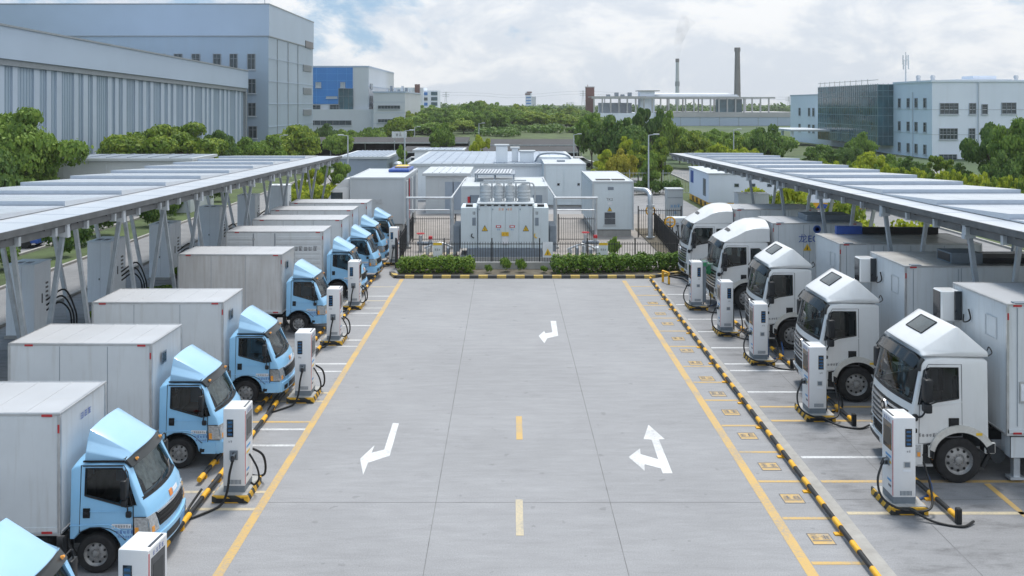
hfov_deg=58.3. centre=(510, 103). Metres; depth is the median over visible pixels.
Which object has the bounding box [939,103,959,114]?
window
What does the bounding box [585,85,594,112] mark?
brick tower
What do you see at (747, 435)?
painted bay mark
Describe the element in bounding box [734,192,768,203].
power cabinet
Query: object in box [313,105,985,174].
ground
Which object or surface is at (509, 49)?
sky
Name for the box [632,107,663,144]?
tree
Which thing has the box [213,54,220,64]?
window
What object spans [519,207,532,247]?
door panel
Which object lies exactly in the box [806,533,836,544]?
painted bay mark
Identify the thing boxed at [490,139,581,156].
parking shed
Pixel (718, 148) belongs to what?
tree
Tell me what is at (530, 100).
tower block
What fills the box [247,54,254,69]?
window
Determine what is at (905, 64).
antenna mast
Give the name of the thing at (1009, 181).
shrub
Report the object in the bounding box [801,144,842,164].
tree
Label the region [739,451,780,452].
bay line
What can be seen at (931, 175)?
shrub
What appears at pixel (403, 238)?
fence
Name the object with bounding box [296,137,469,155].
parking shed
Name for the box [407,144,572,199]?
building
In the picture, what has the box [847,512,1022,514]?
bay line
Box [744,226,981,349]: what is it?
heavy truck
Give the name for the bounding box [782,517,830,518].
bay line
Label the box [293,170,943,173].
back road
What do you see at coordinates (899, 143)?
window
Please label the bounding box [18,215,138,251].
side road
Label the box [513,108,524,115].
tree
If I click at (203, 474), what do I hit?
wheel stop
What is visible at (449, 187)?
door
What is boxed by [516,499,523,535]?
dash
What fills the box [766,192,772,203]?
shrub
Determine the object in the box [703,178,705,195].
door
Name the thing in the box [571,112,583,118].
tree
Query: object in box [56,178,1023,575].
lot pavement
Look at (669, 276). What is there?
bollard
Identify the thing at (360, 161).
shed
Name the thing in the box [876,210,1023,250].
kerb
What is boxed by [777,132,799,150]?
tree
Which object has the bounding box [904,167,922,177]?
shrub
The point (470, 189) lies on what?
equipment container
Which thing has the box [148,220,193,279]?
power cabinet
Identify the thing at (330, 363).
bay line
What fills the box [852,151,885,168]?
tree
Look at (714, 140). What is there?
tree
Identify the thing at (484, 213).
door panel
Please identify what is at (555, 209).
pipe gantry
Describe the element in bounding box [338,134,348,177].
lamp post
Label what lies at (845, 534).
kerb
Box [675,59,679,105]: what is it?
chimney
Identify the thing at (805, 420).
bay line
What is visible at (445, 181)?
building
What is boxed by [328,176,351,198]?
tractor cab
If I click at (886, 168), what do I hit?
shrub
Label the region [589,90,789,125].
factory building
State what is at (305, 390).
charging pile
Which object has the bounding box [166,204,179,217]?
shrub
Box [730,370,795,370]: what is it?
bay line
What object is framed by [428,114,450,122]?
tree
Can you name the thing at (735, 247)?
heavy truck
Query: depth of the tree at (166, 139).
93.72 m
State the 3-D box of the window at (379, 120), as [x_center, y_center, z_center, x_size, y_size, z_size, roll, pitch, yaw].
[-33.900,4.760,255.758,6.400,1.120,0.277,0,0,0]
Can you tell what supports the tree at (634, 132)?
on the ground
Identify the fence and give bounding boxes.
[395,213,413,267]
[396,238,676,267]
[412,214,455,241]
[558,214,593,241]
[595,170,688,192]
[638,206,681,236]
[655,213,679,252]
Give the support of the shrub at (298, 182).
on the apron
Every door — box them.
[445,182,461,209]
[546,168,582,199]
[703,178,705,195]
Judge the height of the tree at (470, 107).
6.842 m
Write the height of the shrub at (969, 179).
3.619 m
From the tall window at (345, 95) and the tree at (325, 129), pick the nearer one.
the tree at (325, 129)
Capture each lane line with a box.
[213,279,403,575]
[622,281,818,575]
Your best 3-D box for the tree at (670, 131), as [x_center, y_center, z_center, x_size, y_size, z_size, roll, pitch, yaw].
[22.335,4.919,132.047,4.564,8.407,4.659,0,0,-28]
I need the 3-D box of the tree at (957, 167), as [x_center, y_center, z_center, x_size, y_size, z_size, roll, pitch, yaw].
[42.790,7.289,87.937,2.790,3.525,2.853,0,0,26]
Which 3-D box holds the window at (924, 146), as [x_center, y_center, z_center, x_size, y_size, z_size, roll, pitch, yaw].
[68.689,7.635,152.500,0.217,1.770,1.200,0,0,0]
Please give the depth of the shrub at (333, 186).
82.61 m
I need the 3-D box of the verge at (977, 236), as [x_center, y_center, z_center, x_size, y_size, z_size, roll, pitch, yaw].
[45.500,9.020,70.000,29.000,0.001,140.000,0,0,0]
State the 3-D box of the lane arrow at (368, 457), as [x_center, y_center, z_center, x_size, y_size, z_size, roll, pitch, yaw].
[-3.459,8.996,24.091,0.725,0.001,3.628,0,0,0]
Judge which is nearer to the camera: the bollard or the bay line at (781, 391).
the bay line at (781, 391)
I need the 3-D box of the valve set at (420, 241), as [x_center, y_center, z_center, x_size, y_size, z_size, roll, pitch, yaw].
[-5.225,8.435,56.000,1.050,1.130,0.500,0,0,0]
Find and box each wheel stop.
[197,453,222,481]
[254,393,272,412]
[315,327,324,340]
[734,320,748,335]
[770,346,793,368]
[827,396,856,425]
[915,477,961,524]
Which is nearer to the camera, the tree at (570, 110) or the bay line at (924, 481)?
the bay line at (924, 481)
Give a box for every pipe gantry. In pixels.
[406,177,465,248]
[542,178,598,248]
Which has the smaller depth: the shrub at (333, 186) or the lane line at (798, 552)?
the lane line at (798, 552)
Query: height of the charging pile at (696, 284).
2.134 m
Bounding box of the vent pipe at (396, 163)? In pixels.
[394,161,401,165]
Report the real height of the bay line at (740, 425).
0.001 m
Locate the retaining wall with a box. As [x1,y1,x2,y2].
[475,262,554,268]
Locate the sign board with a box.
[392,132,406,149]
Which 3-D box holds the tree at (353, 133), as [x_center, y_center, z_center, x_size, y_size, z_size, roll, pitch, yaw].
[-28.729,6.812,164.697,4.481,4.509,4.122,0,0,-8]
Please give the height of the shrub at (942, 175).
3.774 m
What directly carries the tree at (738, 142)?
on the ground
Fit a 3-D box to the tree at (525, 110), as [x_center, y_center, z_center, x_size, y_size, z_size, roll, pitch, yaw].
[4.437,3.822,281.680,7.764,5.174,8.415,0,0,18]
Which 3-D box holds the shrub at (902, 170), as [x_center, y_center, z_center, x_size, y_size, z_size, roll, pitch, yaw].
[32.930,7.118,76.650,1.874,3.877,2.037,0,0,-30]
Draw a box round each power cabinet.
[4,259,77,338]
[87,236,147,304]
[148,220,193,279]
[198,205,235,245]
[237,193,269,225]
[268,184,296,212]
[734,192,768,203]
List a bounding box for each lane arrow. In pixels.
[360,423,398,473]
[539,321,557,342]
[629,425,671,472]
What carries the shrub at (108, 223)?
on the verge at (141, 226)
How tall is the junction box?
1.511 m
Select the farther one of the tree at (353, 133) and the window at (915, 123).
the tree at (353, 133)
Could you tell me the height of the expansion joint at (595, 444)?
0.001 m
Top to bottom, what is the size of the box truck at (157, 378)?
3.119 m
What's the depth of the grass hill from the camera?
197.95 m
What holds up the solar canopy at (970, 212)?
on the lot pavement
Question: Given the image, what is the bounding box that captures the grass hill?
[412,123,905,156]
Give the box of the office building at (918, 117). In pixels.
[777,75,1023,158]
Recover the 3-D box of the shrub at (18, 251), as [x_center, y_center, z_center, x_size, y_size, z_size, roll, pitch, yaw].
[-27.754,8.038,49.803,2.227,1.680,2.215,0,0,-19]
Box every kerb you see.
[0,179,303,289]
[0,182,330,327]
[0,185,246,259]
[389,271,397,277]
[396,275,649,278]
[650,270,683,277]
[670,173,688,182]
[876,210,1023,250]
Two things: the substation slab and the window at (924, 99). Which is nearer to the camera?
the substation slab
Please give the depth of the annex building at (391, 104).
256.00 m
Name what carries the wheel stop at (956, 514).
on the lot pavement
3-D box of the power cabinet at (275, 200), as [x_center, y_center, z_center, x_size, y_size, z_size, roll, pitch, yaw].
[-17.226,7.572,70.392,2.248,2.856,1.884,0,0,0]
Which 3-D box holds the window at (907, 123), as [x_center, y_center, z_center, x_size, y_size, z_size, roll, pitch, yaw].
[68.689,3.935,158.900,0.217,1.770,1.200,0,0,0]
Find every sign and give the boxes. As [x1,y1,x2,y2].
[433,242,441,256]
[543,242,552,257]
[599,242,607,254]
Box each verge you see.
[0,174,301,285]
[632,174,983,177]
[655,178,702,208]
[841,164,1023,249]
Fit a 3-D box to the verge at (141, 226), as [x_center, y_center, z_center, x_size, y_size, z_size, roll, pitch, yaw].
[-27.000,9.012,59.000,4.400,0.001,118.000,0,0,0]
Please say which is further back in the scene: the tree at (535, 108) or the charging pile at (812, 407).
the tree at (535, 108)
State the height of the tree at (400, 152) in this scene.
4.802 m
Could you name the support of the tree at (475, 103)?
on the grass hill
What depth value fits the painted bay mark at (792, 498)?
20.94 m
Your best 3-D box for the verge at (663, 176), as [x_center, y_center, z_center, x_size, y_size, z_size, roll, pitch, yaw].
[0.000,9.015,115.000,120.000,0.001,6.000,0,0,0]
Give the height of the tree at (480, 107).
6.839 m
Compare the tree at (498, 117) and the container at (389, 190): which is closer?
the container at (389, 190)
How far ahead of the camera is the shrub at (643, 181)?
91.67 m
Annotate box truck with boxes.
[0,381,185,572]
[0,518,76,575]
[8,323,240,467]
[92,288,294,402]
[177,246,328,331]
[225,225,367,294]
[252,215,381,272]
[270,206,388,258]
[290,199,399,247]
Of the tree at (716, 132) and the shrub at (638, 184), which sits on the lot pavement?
the shrub at (638, 184)
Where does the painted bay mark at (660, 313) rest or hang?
on the lot pavement
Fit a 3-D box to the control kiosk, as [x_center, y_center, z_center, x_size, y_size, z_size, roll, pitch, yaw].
[11.450,7.450,64.500,1.200,3.100,1.100,0,0,0]
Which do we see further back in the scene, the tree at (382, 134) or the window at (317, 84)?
the window at (317, 84)
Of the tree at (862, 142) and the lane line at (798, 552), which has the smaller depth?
the lane line at (798, 552)
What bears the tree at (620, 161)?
on the ground
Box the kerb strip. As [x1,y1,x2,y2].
[648,280,896,575]
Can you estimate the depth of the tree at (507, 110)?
264.44 m
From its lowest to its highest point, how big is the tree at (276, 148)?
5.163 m
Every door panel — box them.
[478,207,490,247]
[492,207,504,247]
[506,207,518,247]
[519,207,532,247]
[603,193,615,225]
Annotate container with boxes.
[350,165,417,233]
[461,169,547,205]
[541,158,585,206]
[581,171,633,235]
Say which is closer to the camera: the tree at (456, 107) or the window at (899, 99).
the window at (899, 99)
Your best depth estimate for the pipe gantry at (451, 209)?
57.13 m
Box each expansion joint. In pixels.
[423,281,474,574]
[553,280,628,575]
[706,299,982,575]
[836,499,1023,499]
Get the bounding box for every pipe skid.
[424,242,456,256]
[566,243,598,256]
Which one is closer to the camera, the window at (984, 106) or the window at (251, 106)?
the window at (984, 106)
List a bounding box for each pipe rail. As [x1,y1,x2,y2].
[167,257,388,546]
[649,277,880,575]
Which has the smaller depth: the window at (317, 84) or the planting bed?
the planting bed
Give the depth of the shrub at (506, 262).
48.75 m
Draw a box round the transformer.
[453,180,555,261]
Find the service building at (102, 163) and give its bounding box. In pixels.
[57,153,217,212]
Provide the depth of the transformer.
52.40 m
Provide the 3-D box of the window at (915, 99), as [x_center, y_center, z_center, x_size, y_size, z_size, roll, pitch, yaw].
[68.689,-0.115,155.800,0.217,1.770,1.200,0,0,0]
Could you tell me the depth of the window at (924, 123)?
152.26 m
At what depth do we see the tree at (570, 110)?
317.00 m
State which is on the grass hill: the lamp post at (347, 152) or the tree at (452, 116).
the tree at (452, 116)
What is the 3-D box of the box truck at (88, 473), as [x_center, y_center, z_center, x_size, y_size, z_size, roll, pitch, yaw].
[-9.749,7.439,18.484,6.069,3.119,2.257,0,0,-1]
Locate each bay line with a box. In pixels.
[184,491,265,492]
[186,508,254,509]
[253,421,309,422]
[253,428,305,429]
[253,445,294,445]
[259,392,327,393]
[314,325,370,325]
[315,346,356,346]
[315,363,346,363]
[343,313,377,313]
[683,366,713,366]
[688,319,743,319]
[705,400,740,400]
[711,347,784,347]
[722,425,759,425]
[724,363,786,363]
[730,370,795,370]
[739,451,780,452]
[747,391,837,392]
[758,480,801,481]
[760,406,870,406]
[771,420,870,420]
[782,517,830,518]
[801,456,881,457]
[812,562,864,564]
[821,480,1023,482]
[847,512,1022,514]
[985,484,1023,516]
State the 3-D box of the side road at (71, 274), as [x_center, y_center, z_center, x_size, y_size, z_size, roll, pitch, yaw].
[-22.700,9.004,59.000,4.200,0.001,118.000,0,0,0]
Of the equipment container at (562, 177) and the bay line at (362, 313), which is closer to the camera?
the bay line at (362, 313)
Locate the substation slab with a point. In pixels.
(430, 227)
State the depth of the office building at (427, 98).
423.80 m
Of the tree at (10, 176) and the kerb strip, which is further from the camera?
the tree at (10, 176)
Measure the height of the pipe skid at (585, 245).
0.860 m
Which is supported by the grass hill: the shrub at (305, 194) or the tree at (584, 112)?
the tree at (584, 112)
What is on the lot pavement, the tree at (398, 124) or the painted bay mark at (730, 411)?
the painted bay mark at (730, 411)
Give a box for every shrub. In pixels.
[0,247,20,265]
[41,228,80,252]
[79,225,93,245]
[94,221,115,229]
[139,209,159,223]
[147,284,171,287]
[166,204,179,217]
[214,192,224,197]
[291,179,300,189]
[291,186,298,196]
[292,189,314,200]
[302,183,318,191]
[313,183,331,198]
[328,182,336,189]
[484,264,492,271]
[499,257,511,269]
[515,258,526,270]
[540,265,547,271]
[634,182,645,187]
[636,178,650,189]
[647,180,659,192]
[661,180,676,190]
[673,179,682,187]
[741,186,764,191]
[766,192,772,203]
[775,188,807,203]
[778,200,815,207]
[824,200,866,221]
[846,160,852,167]
[856,219,877,226]
[880,163,894,172]
[890,219,931,226]
[896,166,908,173]
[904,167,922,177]
[919,170,926,178]
[926,169,938,178]
[935,170,949,179]
[949,169,963,180]
[956,173,971,182]
[962,173,978,185]
[973,171,989,186]
[982,176,998,186]
[996,176,1007,187]
[1007,174,1023,193]
[1007,175,1017,188]
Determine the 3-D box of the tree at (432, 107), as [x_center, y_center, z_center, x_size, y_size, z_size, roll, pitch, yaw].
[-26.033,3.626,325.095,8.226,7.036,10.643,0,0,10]
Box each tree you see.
[0,107,93,181]
[0,146,22,186]
[95,121,229,157]
[200,130,241,156]
[236,136,269,155]
[255,135,288,155]
[272,124,321,155]
[302,168,323,185]
[314,123,339,136]
[317,162,350,184]
[322,129,354,155]
[348,130,362,136]
[360,127,380,136]
[372,129,386,136]
[383,116,414,136]
[394,144,406,164]
[405,111,421,117]
[407,113,428,124]
[413,123,429,133]
[420,107,432,113]
[420,122,441,130]
[427,107,451,116]
[428,104,447,110]
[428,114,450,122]
[429,122,454,146]
[440,122,458,132]
[442,107,457,116]
[448,110,473,124]
[452,118,475,133]
[453,103,478,109]
[458,110,489,124]
[460,104,477,111]
[465,119,483,130]
[467,101,483,105]
[468,134,490,150]
[476,104,492,110]
[480,109,503,114]
[481,110,491,119]
[486,102,500,109]
[487,111,509,125]
[498,106,517,115]
[509,113,523,123]
[511,103,529,110]
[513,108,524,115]
[518,112,550,124]
[521,108,534,112]
[528,106,540,111]
[540,105,553,111]
[548,112,564,123]
[551,106,579,114]
[553,115,577,127]
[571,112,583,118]
[573,113,603,168]
[580,110,599,115]
[584,114,616,157]
[590,149,611,170]
[604,148,638,178]
[607,117,651,154]
[607,236,621,252]
[619,136,640,167]
[628,139,656,179]
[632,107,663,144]
[639,151,660,193]
[650,136,673,180]
[651,110,687,164]
[673,130,711,165]
[694,142,732,165]
[703,128,731,140]
[708,133,729,146]
[725,133,740,140]
[726,136,746,150]
[727,131,750,137]
[732,146,759,152]
[741,123,793,157]
[743,129,764,138]
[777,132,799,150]
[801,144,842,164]
[836,142,862,164]
[848,131,879,155]
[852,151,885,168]
[882,154,901,168]
[896,156,929,173]
[924,155,953,172]
[945,162,972,178]
[959,121,996,174]
[980,149,1020,182]
[986,115,1023,175]
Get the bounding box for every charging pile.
[118,531,166,575]
[184,400,266,519]
[267,328,324,412]
[315,286,350,349]
[343,259,367,311]
[384,226,403,266]
[683,260,716,312]
[711,279,748,339]
[743,300,794,370]
[795,342,869,428]
[871,409,974,527]
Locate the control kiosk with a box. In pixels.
[664,187,683,218]
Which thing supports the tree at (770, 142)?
on the ground
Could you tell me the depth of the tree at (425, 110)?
321.10 m
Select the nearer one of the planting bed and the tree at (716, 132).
the planting bed
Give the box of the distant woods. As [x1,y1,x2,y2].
[440,102,789,111]
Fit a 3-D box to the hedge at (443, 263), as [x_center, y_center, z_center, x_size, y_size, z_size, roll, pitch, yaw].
[-3.990,8.534,48.824,4.274,1.180,1.436,0,0,0]
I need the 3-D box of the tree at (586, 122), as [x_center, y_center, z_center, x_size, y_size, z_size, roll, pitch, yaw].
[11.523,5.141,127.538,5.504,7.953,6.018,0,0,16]
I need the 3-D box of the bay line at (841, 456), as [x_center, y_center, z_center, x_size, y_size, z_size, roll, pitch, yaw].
[8.800,8.996,23.400,2.800,0.001,0.140,0,0,0]
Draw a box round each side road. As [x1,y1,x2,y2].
[0,175,330,322]
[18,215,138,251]
[674,174,1010,250]
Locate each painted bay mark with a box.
[654,312,666,314]
[661,322,673,324]
[671,337,684,339]
[679,349,694,352]
[688,361,703,364]
[698,376,715,380]
[708,391,726,396]
[721,409,740,414]
[737,432,758,438]
[757,462,780,469]
[779,494,805,502]
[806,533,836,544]
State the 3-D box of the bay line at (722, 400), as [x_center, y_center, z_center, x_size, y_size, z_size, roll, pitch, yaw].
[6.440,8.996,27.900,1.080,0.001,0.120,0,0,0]
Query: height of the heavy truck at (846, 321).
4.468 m
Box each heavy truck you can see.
[678,202,817,273]
[706,212,861,309]
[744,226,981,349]
[793,248,1023,401]
[870,282,1023,482]
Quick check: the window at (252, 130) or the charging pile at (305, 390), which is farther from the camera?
the window at (252, 130)
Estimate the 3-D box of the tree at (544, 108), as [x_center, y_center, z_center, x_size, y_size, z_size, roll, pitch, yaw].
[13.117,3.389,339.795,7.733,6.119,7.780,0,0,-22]
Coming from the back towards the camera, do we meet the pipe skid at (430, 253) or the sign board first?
the sign board
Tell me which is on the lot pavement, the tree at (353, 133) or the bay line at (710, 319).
the bay line at (710, 319)
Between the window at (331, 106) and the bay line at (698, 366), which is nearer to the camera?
the bay line at (698, 366)
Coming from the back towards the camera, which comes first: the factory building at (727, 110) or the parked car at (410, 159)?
the factory building at (727, 110)
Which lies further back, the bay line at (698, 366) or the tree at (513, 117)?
the tree at (513, 117)
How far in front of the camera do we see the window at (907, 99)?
158.93 m
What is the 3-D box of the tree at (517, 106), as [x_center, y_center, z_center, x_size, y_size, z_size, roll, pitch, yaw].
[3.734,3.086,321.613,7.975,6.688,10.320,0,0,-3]
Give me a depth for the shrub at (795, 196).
66.67 m
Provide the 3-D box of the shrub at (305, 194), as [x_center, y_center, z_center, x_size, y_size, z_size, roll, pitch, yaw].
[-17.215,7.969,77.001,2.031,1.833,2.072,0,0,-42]
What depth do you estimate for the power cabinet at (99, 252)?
41.10 m
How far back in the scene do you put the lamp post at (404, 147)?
95.95 m
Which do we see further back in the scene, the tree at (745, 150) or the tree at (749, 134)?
the tree at (749, 134)
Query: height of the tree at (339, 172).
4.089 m
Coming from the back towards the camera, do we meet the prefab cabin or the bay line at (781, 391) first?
the prefab cabin
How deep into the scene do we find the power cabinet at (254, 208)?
62.50 m
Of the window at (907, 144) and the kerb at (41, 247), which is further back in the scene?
the window at (907, 144)
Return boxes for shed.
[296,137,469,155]
[340,150,400,178]
[405,146,577,158]
[412,147,466,159]
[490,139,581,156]
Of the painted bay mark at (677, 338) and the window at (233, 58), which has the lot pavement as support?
the painted bay mark at (677, 338)
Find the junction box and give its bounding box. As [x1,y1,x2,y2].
[666,216,686,237]
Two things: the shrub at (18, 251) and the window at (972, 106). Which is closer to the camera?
the shrub at (18, 251)
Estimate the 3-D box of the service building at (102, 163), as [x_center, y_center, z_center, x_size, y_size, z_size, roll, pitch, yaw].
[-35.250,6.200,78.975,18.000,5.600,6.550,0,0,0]
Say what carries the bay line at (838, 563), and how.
on the lot pavement
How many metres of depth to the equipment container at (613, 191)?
62.50 m
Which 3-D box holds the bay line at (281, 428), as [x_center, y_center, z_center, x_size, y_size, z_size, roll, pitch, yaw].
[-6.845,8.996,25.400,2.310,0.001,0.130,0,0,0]
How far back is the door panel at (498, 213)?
52.36 m
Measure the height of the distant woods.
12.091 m
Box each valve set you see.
[417,233,433,251]
[582,231,598,249]
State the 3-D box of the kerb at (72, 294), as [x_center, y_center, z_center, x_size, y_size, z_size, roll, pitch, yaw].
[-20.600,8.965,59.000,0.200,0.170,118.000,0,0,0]
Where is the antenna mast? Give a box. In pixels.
[902,52,908,81]
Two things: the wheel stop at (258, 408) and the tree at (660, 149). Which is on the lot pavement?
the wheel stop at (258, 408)
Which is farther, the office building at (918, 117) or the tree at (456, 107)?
the tree at (456, 107)
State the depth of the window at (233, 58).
160.00 m
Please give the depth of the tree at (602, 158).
99.50 m
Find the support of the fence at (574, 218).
on the substation slab
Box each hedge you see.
[395,254,475,273]
[549,251,679,273]
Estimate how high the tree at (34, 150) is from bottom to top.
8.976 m
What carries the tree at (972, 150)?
on the ground
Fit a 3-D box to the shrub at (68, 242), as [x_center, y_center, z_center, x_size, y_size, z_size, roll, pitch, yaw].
[-26.518,7.839,54.148,1.933,1.920,1.943,0,0,3]
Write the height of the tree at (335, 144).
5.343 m
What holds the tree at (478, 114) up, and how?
on the grass hill
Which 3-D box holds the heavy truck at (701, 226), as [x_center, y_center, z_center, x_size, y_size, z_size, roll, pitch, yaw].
[12.089,7.059,47.530,6.750,3.878,3.120,0,0,0]
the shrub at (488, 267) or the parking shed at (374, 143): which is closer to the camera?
the shrub at (488, 267)
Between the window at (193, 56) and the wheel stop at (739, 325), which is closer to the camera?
the wheel stop at (739, 325)
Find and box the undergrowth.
[370,122,643,136]
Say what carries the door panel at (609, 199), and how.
in the equipment container at (613, 191)
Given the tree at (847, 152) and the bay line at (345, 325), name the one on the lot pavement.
the bay line at (345, 325)
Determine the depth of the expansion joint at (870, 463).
23.41 m
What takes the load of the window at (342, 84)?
in the office building at (342, 97)
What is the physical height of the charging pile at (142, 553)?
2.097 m
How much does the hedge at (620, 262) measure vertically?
1.231 m
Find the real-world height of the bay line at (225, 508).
0.001 m
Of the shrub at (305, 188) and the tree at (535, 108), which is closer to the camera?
the shrub at (305, 188)
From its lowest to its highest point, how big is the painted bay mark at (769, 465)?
0.004 m
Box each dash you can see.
[516,416,522,438]
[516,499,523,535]
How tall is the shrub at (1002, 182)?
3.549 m
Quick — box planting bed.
[396,228,686,274]
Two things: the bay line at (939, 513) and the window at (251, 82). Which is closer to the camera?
the bay line at (939, 513)
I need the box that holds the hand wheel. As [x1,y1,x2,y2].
[664,216,675,227]
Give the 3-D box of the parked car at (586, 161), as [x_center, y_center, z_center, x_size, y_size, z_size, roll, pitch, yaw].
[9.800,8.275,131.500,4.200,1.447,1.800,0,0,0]
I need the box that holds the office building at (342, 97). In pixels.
[313,66,393,132]
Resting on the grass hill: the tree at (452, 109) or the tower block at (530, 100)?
the tree at (452, 109)
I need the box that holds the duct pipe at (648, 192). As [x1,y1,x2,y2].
[634,187,654,237]
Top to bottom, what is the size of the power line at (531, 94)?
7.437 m
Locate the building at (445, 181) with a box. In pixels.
[422,166,473,212]
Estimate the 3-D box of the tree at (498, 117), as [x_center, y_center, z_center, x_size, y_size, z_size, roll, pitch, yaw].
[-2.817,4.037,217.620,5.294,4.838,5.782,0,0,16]
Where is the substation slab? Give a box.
[381,214,670,267]
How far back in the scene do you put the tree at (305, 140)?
120.20 m
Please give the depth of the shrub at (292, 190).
78.58 m
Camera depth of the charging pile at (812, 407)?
26.15 m
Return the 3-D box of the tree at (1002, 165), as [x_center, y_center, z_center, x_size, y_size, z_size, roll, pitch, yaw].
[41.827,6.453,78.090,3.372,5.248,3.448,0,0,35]
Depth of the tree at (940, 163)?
91.44 m
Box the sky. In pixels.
[0,0,1023,104]
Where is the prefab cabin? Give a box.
[688,166,861,208]
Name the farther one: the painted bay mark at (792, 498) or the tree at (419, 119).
the tree at (419, 119)
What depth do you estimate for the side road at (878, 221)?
69.20 m
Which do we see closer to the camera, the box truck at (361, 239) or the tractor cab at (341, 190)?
the box truck at (361, 239)
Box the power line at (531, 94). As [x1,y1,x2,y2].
[440,91,712,99]
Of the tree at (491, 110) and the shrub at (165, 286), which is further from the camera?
the tree at (491, 110)
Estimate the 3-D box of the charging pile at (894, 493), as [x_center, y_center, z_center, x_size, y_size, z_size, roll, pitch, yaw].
[9.013,7.963,20.767,1.888,2.102,2.586,0,0,0]
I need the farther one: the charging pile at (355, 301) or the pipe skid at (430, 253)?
the pipe skid at (430, 253)
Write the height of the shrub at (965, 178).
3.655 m
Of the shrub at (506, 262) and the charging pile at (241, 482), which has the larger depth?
the shrub at (506, 262)
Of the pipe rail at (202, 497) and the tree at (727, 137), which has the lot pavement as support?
the pipe rail at (202, 497)
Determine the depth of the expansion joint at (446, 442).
23.71 m
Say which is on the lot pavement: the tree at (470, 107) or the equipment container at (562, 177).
the equipment container at (562, 177)
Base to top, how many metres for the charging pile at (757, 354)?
2.102 m
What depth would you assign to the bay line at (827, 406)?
27.32 m
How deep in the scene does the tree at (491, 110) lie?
263.38 m
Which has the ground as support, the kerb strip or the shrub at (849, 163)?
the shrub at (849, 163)
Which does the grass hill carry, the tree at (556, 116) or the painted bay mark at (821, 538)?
the tree at (556, 116)
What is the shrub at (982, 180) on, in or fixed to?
on the verge at (977, 236)
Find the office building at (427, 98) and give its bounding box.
[397,84,439,107]
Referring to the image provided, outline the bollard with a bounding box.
[662,270,688,283]
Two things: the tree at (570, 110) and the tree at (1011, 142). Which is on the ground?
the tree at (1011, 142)
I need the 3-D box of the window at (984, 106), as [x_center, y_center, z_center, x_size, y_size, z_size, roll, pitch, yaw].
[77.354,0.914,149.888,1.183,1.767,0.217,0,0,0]
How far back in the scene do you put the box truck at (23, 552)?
13.64 m
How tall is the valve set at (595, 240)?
1.130 m
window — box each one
[191,54,199,60]
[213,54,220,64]
[229,54,237,67]
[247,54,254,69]
[247,103,256,116]
[248,79,255,93]
[248,126,257,138]
[313,120,351,125]
[315,82,320,87]
[326,96,337,98]
[330,105,339,108]
[338,88,352,108]
[340,82,344,87]
[378,105,399,108]
[378,119,391,122]
[897,121,900,130]
[897,142,900,151]
[898,98,900,107]
[906,98,909,107]
[906,122,909,131]
[906,143,909,152]
[914,98,917,108]
[914,122,917,131]
[914,144,917,153]
[922,98,926,108]
[922,122,926,132]
[922,144,926,154]
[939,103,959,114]
[939,128,958,139]
[939,154,956,158]
[968,103,976,114]
[969,128,975,139]
[981,104,988,114]
[1001,103,1016,114]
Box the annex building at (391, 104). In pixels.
[373,86,420,128]
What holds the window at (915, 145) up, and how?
in the office building at (918, 117)
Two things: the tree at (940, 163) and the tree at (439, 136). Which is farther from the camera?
the tree at (439, 136)
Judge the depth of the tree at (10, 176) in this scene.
65.82 m
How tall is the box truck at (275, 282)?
3.119 m
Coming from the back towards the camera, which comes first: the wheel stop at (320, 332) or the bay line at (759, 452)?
the wheel stop at (320, 332)
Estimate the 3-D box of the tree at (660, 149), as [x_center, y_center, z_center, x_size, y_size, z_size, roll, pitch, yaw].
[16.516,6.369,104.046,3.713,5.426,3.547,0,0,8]
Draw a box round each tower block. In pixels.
[0,0,313,141]
[525,92,535,105]
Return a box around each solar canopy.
[0,156,341,338]
[670,153,1023,281]
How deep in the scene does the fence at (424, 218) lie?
59.99 m
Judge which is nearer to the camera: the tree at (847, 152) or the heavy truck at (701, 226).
the heavy truck at (701, 226)
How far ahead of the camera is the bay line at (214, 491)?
21.32 m
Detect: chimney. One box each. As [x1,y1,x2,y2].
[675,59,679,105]
[734,47,740,96]
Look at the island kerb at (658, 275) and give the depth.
47.95 m
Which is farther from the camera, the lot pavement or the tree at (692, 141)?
the tree at (692, 141)
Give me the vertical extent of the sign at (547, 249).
0.850 m
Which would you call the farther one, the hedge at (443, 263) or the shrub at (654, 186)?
the shrub at (654, 186)
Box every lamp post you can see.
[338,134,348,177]
[404,130,413,164]
[573,133,580,157]
[648,134,658,188]
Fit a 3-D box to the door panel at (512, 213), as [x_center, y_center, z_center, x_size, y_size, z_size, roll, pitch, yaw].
[0.080,7.030,52.370,0.740,2.340,0.060,0,0,0]
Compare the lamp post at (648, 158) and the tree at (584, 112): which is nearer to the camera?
the lamp post at (648, 158)
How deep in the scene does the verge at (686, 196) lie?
95.75 m
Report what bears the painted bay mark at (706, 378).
on the lot pavement
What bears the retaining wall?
on the planting bed
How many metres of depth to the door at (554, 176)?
79.96 m
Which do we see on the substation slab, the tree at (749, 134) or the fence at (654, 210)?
the fence at (654, 210)
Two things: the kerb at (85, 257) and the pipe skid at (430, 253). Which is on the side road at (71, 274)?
the kerb at (85, 257)
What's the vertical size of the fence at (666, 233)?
1.650 m
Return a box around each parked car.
[21,238,47,248]
[406,156,413,163]
[572,156,593,166]
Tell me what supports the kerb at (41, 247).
on the verge at (141, 226)
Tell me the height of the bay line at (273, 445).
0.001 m
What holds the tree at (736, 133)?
on the ground
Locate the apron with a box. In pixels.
[0,181,339,380]
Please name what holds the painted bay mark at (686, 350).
on the lot pavement
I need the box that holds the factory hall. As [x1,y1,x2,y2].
[0,23,248,153]

